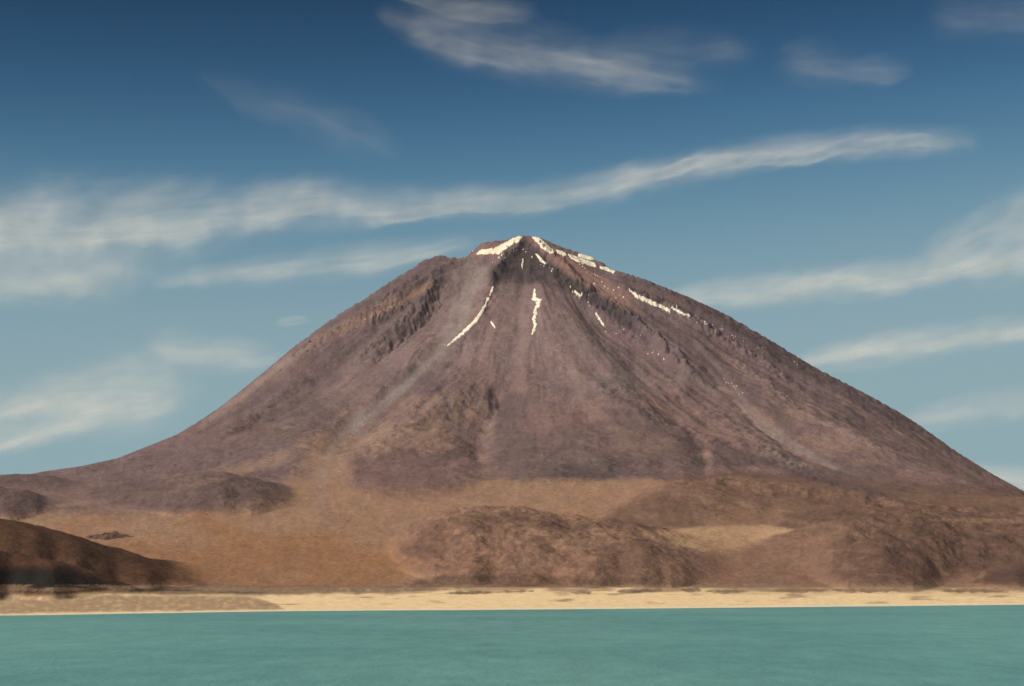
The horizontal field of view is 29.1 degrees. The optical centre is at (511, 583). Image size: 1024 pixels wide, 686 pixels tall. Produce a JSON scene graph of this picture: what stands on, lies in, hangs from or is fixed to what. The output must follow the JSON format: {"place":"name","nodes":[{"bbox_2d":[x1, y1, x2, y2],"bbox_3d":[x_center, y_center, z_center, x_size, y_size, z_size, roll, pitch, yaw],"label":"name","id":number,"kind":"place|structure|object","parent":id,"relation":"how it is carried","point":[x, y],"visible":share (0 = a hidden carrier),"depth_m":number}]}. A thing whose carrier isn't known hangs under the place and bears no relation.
{"place":"outdoors","nodes":[
{"label":"outdoors","id":0,"kind":"place"},
{"bbox_2d":[0,518,200,597],"bbox_3d":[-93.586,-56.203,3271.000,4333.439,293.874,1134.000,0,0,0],"label":"hill","id":1,"kind":"structure","parent":0,"point":[36,560],"depth_m":3166.91},
{"bbox_2d":[0,471,295,519],"bbox_3d":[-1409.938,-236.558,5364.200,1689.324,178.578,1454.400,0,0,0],"label":"hill","id":2,"kind":"structure","parent":0,"point":[219,492],"depth_m":5005.55},
{"bbox_2d":[0,605,1023,685],"bbox_3d":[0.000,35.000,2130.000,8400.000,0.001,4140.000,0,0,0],"label":"water","id":3,"kind":"structure","parent":0,"point":[965,645],"depth_m":1072.87},
{"bbox_2d":[0,586,1023,614],"bbox_3d":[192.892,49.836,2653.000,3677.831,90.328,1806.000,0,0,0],"label":"beach","id":4,"kind":"structure","parent":0,"point":[194,599],"depth_m":2979.12},
{"bbox_2d":[0,0,1023,490],"label":"sky","id":5,"kind":"structure","parent":0,"point":[191,190]},
{"bbox_2d":[7,475,1023,587],"bbox_3d":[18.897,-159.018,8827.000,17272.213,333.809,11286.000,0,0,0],"label":"sandy ground","id":6,"kind":"structure","parent":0,"point":[344,532],"depth_m":4550.65},
{"bbox_2d":[85,531,133,539],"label":"rock outcrop","id":7,"kind":"object","parent":6,"relation":"on","point":[109,535],"visible":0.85,"depth_m":4313.46},
{"bbox_2d":[33,236,1023,496],"bbox_3d":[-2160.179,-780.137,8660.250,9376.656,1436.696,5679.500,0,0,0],"label":"volcano","id":8,"kind":"structure","parent":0,"point":[387,380],"depth_m":7368.69},
{"bbox_2d":[447,297,488,345],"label":"snow patch","id":9,"kind":"object","parent":8,"relation":"on","point":[479,315],"visible":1,"depth_m":7824.82},
{"bbox_2d":[477,236,522,254],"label":"snow patch","id":10,"kind":"object","parent":8,"relation":"on","point":[502,247],"visible":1,"depth_m":8378.43},
{"bbox_2d":[531,288,541,334],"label":"snow patch","id":11,"kind":"object","parent":8,"relation":"on","point":[538,300],"visible":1,"depth_m":7895.62},
{"bbox_2d":[535,254,545,263],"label":"snow patch","id":12,"kind":"object","parent":8,"relation":"on","point":[540,258],"visible":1,"depth_m":8271.51},
{"bbox_2d":[532,236,554,253],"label":"snow patch","id":13,"kind":"object","parent":8,"relation":"on","point":[544,246],"visible":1,"depth_m":8352.84},
{"bbox_2d":[557,250,566,256],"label":"snow patch","id":14,"kind":"object","parent":8,"relation":"on","point":[561,253],"visible":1,"depth_m":8373.32},
{"bbox_2d":[356,248,794,392],"bbox_3d":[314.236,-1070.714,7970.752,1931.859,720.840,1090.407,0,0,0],"label":"snow specks","id":15,"kind":"object","parent":8,"relation":"on","point":[613,290],"visible":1,"depth_m":8071.76},
{"bbox_2d":[568,254,595,266],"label":"snow patch","id":16,"kind":"object","parent":8,"relation":"on","point":[582,261],"visible":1,"depth_m":8397.81},
{"bbox_2d":[578,254,594,260],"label":"snow patch","id":17,"kind":"object","parent":8,"relation":"on","point":[585,257],"visible":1,"depth_m":8434.67},
{"bbox_2d":[595,312,603,326],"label":"snow patch","id":18,"kind":"object","parent":8,"relation":"on","point":[600,320],"visible":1,"depth_m":7949.16},
{"bbox_2d":[600,266,614,273],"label":"snow patch","id":19,"kind":"object","parent":8,"relation":"on","point":[607,269],"visible":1,"depth_m":8379.74},
{"bbox_2d":[629,288,669,312],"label":"snow patch","id":20,"kind":"object","parent":8,"relation":"on","point":[649,301],"visible":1,"depth_m":8079.07},
{"bbox_2d":[670,306,689,317],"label":"snow patch","id":21,"kind":"object","parent":8,"relation":"on","point":[680,312],"visible":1,"depth_m":8029.30},
{"bbox_2d":[393,505,717,585],"bbox_3d":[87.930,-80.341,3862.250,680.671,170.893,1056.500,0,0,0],"label":"hill","id":22,"kind":"structure","parent":0,"point":[483,543],"depth_m":3652.08},
{"bbox_2d":[627,477,860,518],"bbox_3d":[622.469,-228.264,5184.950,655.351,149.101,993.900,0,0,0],"label":"hill","id":23,"kind":"structure","parent":0,"point":[716,497],"depth_m":5029.83},
{"bbox_2d":[764,496,1023,589],"bbox_3d":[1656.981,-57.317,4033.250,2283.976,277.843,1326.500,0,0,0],"label":"hill","id":24,"kind":"structure","parent":0,"point":[883,541],"depth_m":3872.58}
]}

